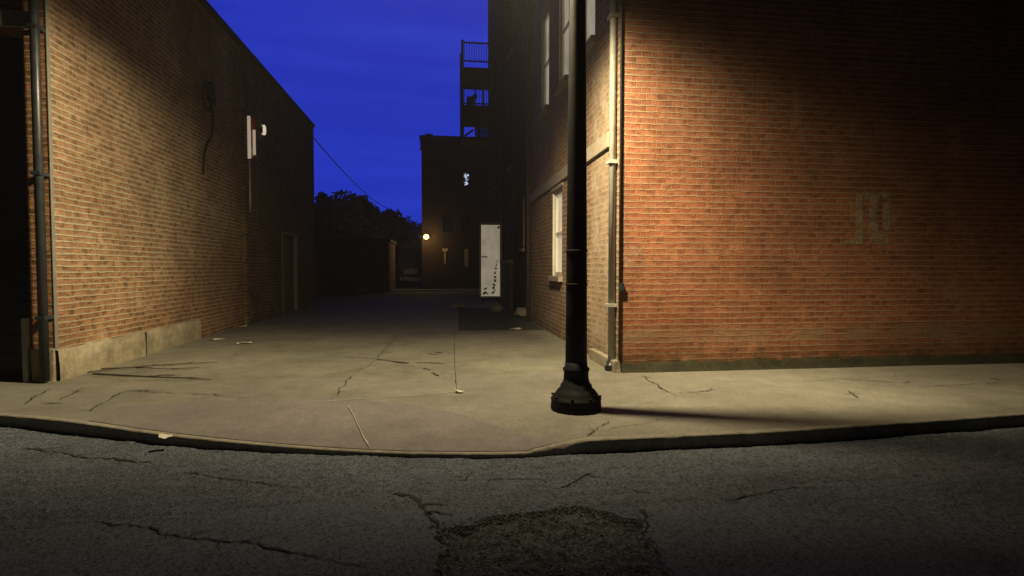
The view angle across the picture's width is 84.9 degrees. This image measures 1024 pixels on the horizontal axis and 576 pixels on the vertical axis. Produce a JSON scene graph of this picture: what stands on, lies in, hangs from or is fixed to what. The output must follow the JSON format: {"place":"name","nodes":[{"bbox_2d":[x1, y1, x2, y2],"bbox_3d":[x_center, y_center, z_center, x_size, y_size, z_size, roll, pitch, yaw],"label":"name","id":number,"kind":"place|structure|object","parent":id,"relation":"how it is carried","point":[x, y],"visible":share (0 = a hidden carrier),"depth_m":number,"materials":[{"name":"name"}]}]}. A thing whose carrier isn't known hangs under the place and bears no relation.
{"place":"outdoors","nodes":[
{"label":"outdoors","id":0,"kind":"place"},
{"bbox_2d":[0,0,487,257],"label":"sky","id":1,"kind":"structure","parent":0,"point":[372,77],"materials":[{"name":"blue"}]},
{"bbox_2d":[0,291,604,385],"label":"alley pavement","id":2,"kind":"structure","parent":0,"point":[416,324],"depth_m":10.10,"materials":[{"name":"concrete"}]},
{"bbox_2d":[87,362,209,372],"bbox_3d":[-5.234,1.127,8.207,1.599,0.048,0.399,-2,3,-40],"label":"branch","id":3,"kind":"object","parent":2,"relation":"on","point":[146,365],"visible":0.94,"depth_m":8.24,"materials":[{"name":"brown plant"}]},
{"bbox_2d":[101,366,198,368],"bbox_3d":[-5.114,1.126,8.007,1.213,0.059,0.372,0,2,-7],"label":"branch","id":4,"kind":"object","parent":2,"relation":"on","point":[145,367],"visible":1,"depth_m":7.98,"materials":[{"name":"brown plant"}]},
{"bbox_2d":[92,373,210,379],"bbox_3d":[-4.736,1.160,7.476,1.783,0.038,0.232,0,2,10],"label":"branch","id":5,"kind":"object","parent":2,"relation":"on","point":[160,376],"visible":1,"depth_m":7.44,"materials":[{"name":"brown plant"}]},
{"bbox_2d":[315,238,396,292],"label":"garage","id":6,"kind":"structure","parent":2,"relation":"on","point":[368,265],"depth_m":32.68,"materials":[{"name":"brick"}]},
{"bbox_2d":[315,248,353,292],"bbox_3d":[-10.571,-0.955,32.626,2.630,2.680,0.060,0,2,-7],"label":"door","id":7,"kind":"structure","parent":6,"relation":"in","point":[342,258],"depth_m":32.68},
{"bbox_2d":[367,247,381,292],"bbox_3d":[-8.067,-1.017,32.950,0.880,2.780,0.060,0,2,-7],"label":"door","id":8,"kind":"structure","parent":6,"relation":"in","point":[374,254],"depth_m":32.91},
{"bbox_2d":[392,289,479,291],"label":"kerb","id":9,"kind":"structure","parent":2,"relation":"on","point":[408,290],"depth_m":34.65,"materials":[{"name":"white paint"}]},
{"bbox_2d":[452,303,464,307],"bbox_3d":[-1.935,0.657,20.317,0.480,0.191,0.280,0,2,-7],"label":"stone","id":10,"kind":"object","parent":2,"relation":"on","point":[457,305],"visible":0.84,"depth_m":20.21,"materials":[{"name":"stone"}]},
{"bbox_2d":[479,212,501,303],"bbox_3d":[-0.853,-1.204,22.600,0.938,3.753,0.257,0,2,-7],"label":"sign board","id":11,"kind":"object","parent":2,"relation":"on","point":[490,246],"visible":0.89,"depth_m":22.50,"materials":[{"name":"white paint"}]},
{"bbox_2d":[491,305,502,311],"bbox_3d":[-0.493,0.698,18.468,0.415,0.280,0.363,0,2,-7],"label":"stone","id":12,"kind":"object","parent":2,"relation":"on","point":[496,308],"visible":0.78,"depth_m":18.34,"materials":[{"name":"grey stone"}]},
{"bbox_2d":[514,307,525,316],"bbox_3d":[0.445,0.728,16.647,0.726,0.318,0.556,-1,2,-25],"label":"stone","id":13,"kind":"object","parent":2,"relation":"on","point":[520,312],"visible":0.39,"depth_m":16.46,"materials":[{"name":"beige stone"}]},
{"bbox_2d":[88,398,551,450],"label":"driveway","id":14,"kind":"structure","parent":0,"point":[324,422],"depth_m":5.30,"materials":[{"name":"concrete"}]},
{"bbox_2d":[395,281,421,288],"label":"road","id":15,"kind":"structure","parent":0,"point":[416,285],"depth_m":44.53,"materials":[{"name":"black asphalt"}]},
{"bbox_2d":[399,243,421,286],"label":"box truck","id":16,"kind":"object","parent":15,"relation":"on","point":[410,261],"visible":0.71,"depth_m":41.84,"materials":[{"name":"paint"}]},
{"bbox_2d":[458,307,543,329],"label":"alley pavement","id":17,"kind":"structure","parent":0,"point":[482,319],"depth_m":15.34,"materials":[{"name":"concrete"}]},
{"bbox_2d":[7,427,999,575],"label":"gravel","id":18,"kind":"structure","parent":0,"point":[549,574],"depth_m":3.46,"materials":[{"name":"grey gravel"}]},
{"bbox_2d":[0,412,1023,575],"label":"road","id":19,"kind":"structure","parent":0,"point":[950,503],"depth_m":3.62,"materials":[{"name":"grey asphalt"}]},
{"bbox_2d":[0,314,1023,451],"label":"sidewalk","id":20,"kind":"structure","parent":0,"point":[668,402],"depth_m":6.33,"materials":[{"name":"concrete"}]},
{"bbox_2d":[551,0,601,415],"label":"street lamp","id":21,"kind":"object","parent":20,"relation":"on","point":[576,393],"visible":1,"depth_m":5.61,"materials":[{"name":"black metal"}]},
{"label":"ground","id":22,"kind":"structure","parent":0,"visible":0},
{"bbox_2d":[0,0,315,382],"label":"brick warehouse","id":23,"kind":"structure","parent":22,"relation":"on","point":[129,230],"depth_m":9.14,"materials":[{"name":"brown brick"}]},
{"bbox_2d":[202,81,215,173],"bbox_3d":[-6.419,-3.383,11.823,0.117,2.023,0.672,0,2,-7],"label":"cable box","id":24,"kind":"object","parent":23,"relation":"attached to","point":[211,93],"visible":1,"depth_m":11.92,"materials":[{"name":"metal"}]},
{"bbox_2d":[248,161,250,211],"bbox_3d":[-6.737,-2.615,14.389,0.055,1.301,0.068,-1,2,-30],"label":"conduit","id":25,"kind":"object","parent":23,"relation":"attached to","point":[249,165],"visible":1,"depth_m":14.37,"materials":[{"name":"grey metal"}]},
{"bbox_2d":[247,116,256,158],"bbox_3d":[-6.668,-3.855,14.355,0.190,1.080,0.095,0,2,-7],"label":"wall sign","id":26,"kind":"object","parent":23,"relation":"attached to","point":[251,135],"visible":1,"depth_m":14.33,"materials":[{"name":"white metal"}]},
{"bbox_2d":[260,125,265,134],"bbox_3d":[-6.853,-4.359,15.451,0.130,0.270,0.140,0,2,-7],"label":"bulkhead light","id":27,"kind":"object","parent":23,"relation":"attached to","point":[263,129],"visible":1,"depth_m":15.40,"materials":[{"name":"beige"}]},
{"bbox_2d":[283,235,293,312],"bbox_3d":[-7.392,-0.355,18.349,0.030,2.700,1.720,0,2,-7],"label":"door","id":28,"kind":"structure","parent":23,"relation":"in","point":[288,269],"depth_m":18.55,"materials":[{"name":"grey wood"}]},
{"bbox_2d":[314,138,389,209],"bbox_3d":[-8.589,-5.912,32.373,0.044,0.833,21.233,0,2,-4],"label":"overhead wire","id":29,"kind":"object","parent":23,"relation":"attached to","point":[346,174],"visible":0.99,"depth_m":28.01,"materials":[{"name":"black metal"}]},
{"bbox_2d":[315,251,333,296],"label":"yard wall","id":30,"kind":"structure","parent":22,"relation":"on","point":[324,279],"depth_m":29.56,"materials":[{"name":"brick"}]},
{"bbox_2d":[314,191,343,248],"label":"tree","id":31,"kind":"object","parent":22,"relation":"on","point":[320,196],"visible":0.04,"depth_m":42.14,"materials":[{"name":"green plant"}]},
{"bbox_2d":[314,198,345,248],"bbox_3d":[-11.879,-2.588,34.605,3.201,6.219,3.575,0,2,-7],"label":"tree","id":32,"kind":"object","parent":22,"relation":"on","point":[327,212],"visible":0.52,"depth_m":34.57,"materials":[{"name":"green plant"}]},
{"bbox_2d":[317,189,385,248],"bbox_3d":[-11.466,-3.300,39.503,4.559,7.289,3.664,-2,3,-42],"label":"tree","id":33,"kind":"object","parent":22,"relation":"on","point":[354,225],"visible":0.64,"depth_m":39.22,"materials":[{"name":"green plant"}]},
{"bbox_2d":[333,221,414,284],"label":"woods","id":34,"kind":"object","parent":22,"relation":"on","point":[408,238],"visible":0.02,"depth_m":49.38,"materials":[{"name":"green plant"}]},
{"bbox_2d":[357,195,396,259],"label":"tree","id":35,"kind":"object","parent":22,"relation":"on","point":[370,205],"visible":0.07,"depth_m":44.91,"materials":[{"name":"green plant"}]},
{"bbox_2d":[362,206,415,250],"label":"tree","id":36,"kind":"object","parent":22,"relation":"on","point":[392,224],"visible":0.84,"depth_m":42.65,"materials":[{"name":"green plant"}]},
{"bbox_2d":[398,221,421,251],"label":"tree","id":37,"kind":"object","parent":22,"relation":"on","point":[417,240],"visible":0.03,"depth_m":51.45,"materials":[{"name":"green plant"}]},
{"bbox_2d":[408,221,421,281],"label":"tree","id":38,"kind":"object","parent":22,"relation":"on","point":[417,232],"visible":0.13,"depth_m":56.78,"materials":[{"name":"green plant"}]},
{"bbox_2d":[419,134,487,288],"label":"building","id":39,"kind":"structure","parent":22,"relation":"on","point":[454,193],"depth_m":38.15,"materials":[{"name":"brick"}]},
{"bbox_2d":[442,169,452,186],"bbox_3d":[-4.377,-7.464,38.083,0.700,1.200,0.060,0,2,-7],"label":"window","id":40,"kind":"structure","parent":39,"relation":"in","point":[447,174],"depth_m":38.10,"materials":[{"name":"glass"}]},
{"bbox_2d":[443,214,452,231],"bbox_3d":[-4.377,-4.416,38.192,0.700,1.200,0.060,0,2,-7],"label":"window","id":41,"kind":"structure","parent":39,"relation":"in","point":[447,218],"depth_m":38.20,"materials":[{"name":"glass"}]},
{"bbox_2d":[455,247,470,288],"bbox_3d":[-3.353,-1.370,38.374,1.050,2.900,0.080,0,2,-7],"label":"door","id":42,"kind":"structure","parent":39,"relation":"in","point":[462,274],"depth_m":38.33,"materials":[{"name":"metal"}]},
{"bbox_2d":[461,170,470,186],"bbox_3d":[-3.138,-7.470,38.244,0.700,1.200,0.060,0,2,-7],"label":"window","id":43,"kind":"structure","parent":39,"relation":"in","point":[465,174],"depth_m":38.24,"materials":[{"name":"glass"}]},
{"bbox_2d":[461,215,470,231],"bbox_3d":[-3.138,-4.422,38.353,0.700,1.200,0.060,0,2,-7],"label":"window","id":44,"kind":"structure","parent":39,"relation":"in","point":[465,219],"depth_m":38.37,"materials":[{"name":"glass"}]},
{"bbox_2d":[460,0,526,310],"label":"tall building","id":45,"kind":"structure","parent":22,"relation":"on","point":[499,120],"depth_m":21.22,"materials":[{"name":"brick"}]},
{"bbox_2d":[494,50,497,99],"bbox_3d":[-0.618,-9.372,24.256,0.190,2.100,1.020,0,2,-7],"label":"window","id":46,"kind":"structure","parent":45,"relation":"in","point":[496,94],"depth_m":24.61,"materials":[{"name":"glass"}]},
{"bbox_2d":[495,142,497,189],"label":"window","id":47,"kind":"structure","parent":45,"relation":"in","point":[496,187],"depth_m":24.75,"materials":[{"name":"glass"}]},
{"bbox_2d":[507,112,511,173],"bbox_3d":[-0.038,-5.215,19.939,0.190,2.100,1.020,0,2,-7],"label":"window","id":48,"kind":"structure","parent":45,"relation":"in","point":[509,169],"depth_m":20.30,"materials":[{"name":"glass"}]},
{"bbox_2d":[507,0,511,62],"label":"window","id":49,"kind":"structure","parent":45,"relation":"in","point":[510,52],"depth_m":20.15,"materials":[{"name":"glass"}]},
{"bbox_2d":[519,196,524,251],"bbox_3d":[0.358,-1.958,17.005,0.190,1.700,0.670,0,2,-7],"label":"window","id":50,"kind":"structure","parent":45,"relation":"in","point":[521,249],"depth_m":17.22,"materials":[{"name":"white paint"}]},
{"bbox_2d":[526,0,1023,372],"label":"brick building","id":51,"kind":"structure","parent":22,"relation":"on","point":[791,184],"depth_m":8.14,"materials":[{"name":"brick"},{"name":"glass"},{"name":"concrete"}]},
{"bbox_2d":[537,0,549,120],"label":"window","id":52,"kind":"structure","parent":51,"relation":"in","point":[545,23],"depth_m":13.38,"materials":[{"name":"white paint"}]},
{"bbox_2d":[548,180,562,281],"bbox_3d":[0.966,-1.207,11.813,0.210,2.130,1.190,0,2,-7],"label":"window","id":53,"kind":"structure","parent":51,"relation":"in","point":[557,196],"depth_m":12.15,"materials":[{"name":"white paint"}]},
{"bbox_2d":[554,0,568,96],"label":"window","id":54,"kind":"structure","parent":51,"relation":"in","point":[563,4],"depth_m":11.46,"materials":[{"name":"white paint"}]},
{"bbox_2d":[586,0,595,55],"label":"window","id":55,"kind":"structure","parent":51,"relation":"in","point":[590,4],"depth_m":9.40,"materials":[{"name":"white paint"}]},
{"label":"road","id":56,"kind":"structure","parent":0,"visible":0},
{"bbox_2d":[0,412,1023,458],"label":"kerb","id":57,"kind":"structure","parent":56,"relation":"on","point":[653,442],"depth_m":4.97,"materials":[{"name":"concrete"}]},
{"bbox_2d":[159,434,171,438],"bbox_3d":[-2.978,1.272,4.813,0.101,0.036,0.071,-1,2,-30],"label":"paper scrap","id":58,"kind":"object","parent":57,"relation":"on","point":[163,436],"visible":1,"depth_m":4.81,"materials":[{"name":"white paper"}]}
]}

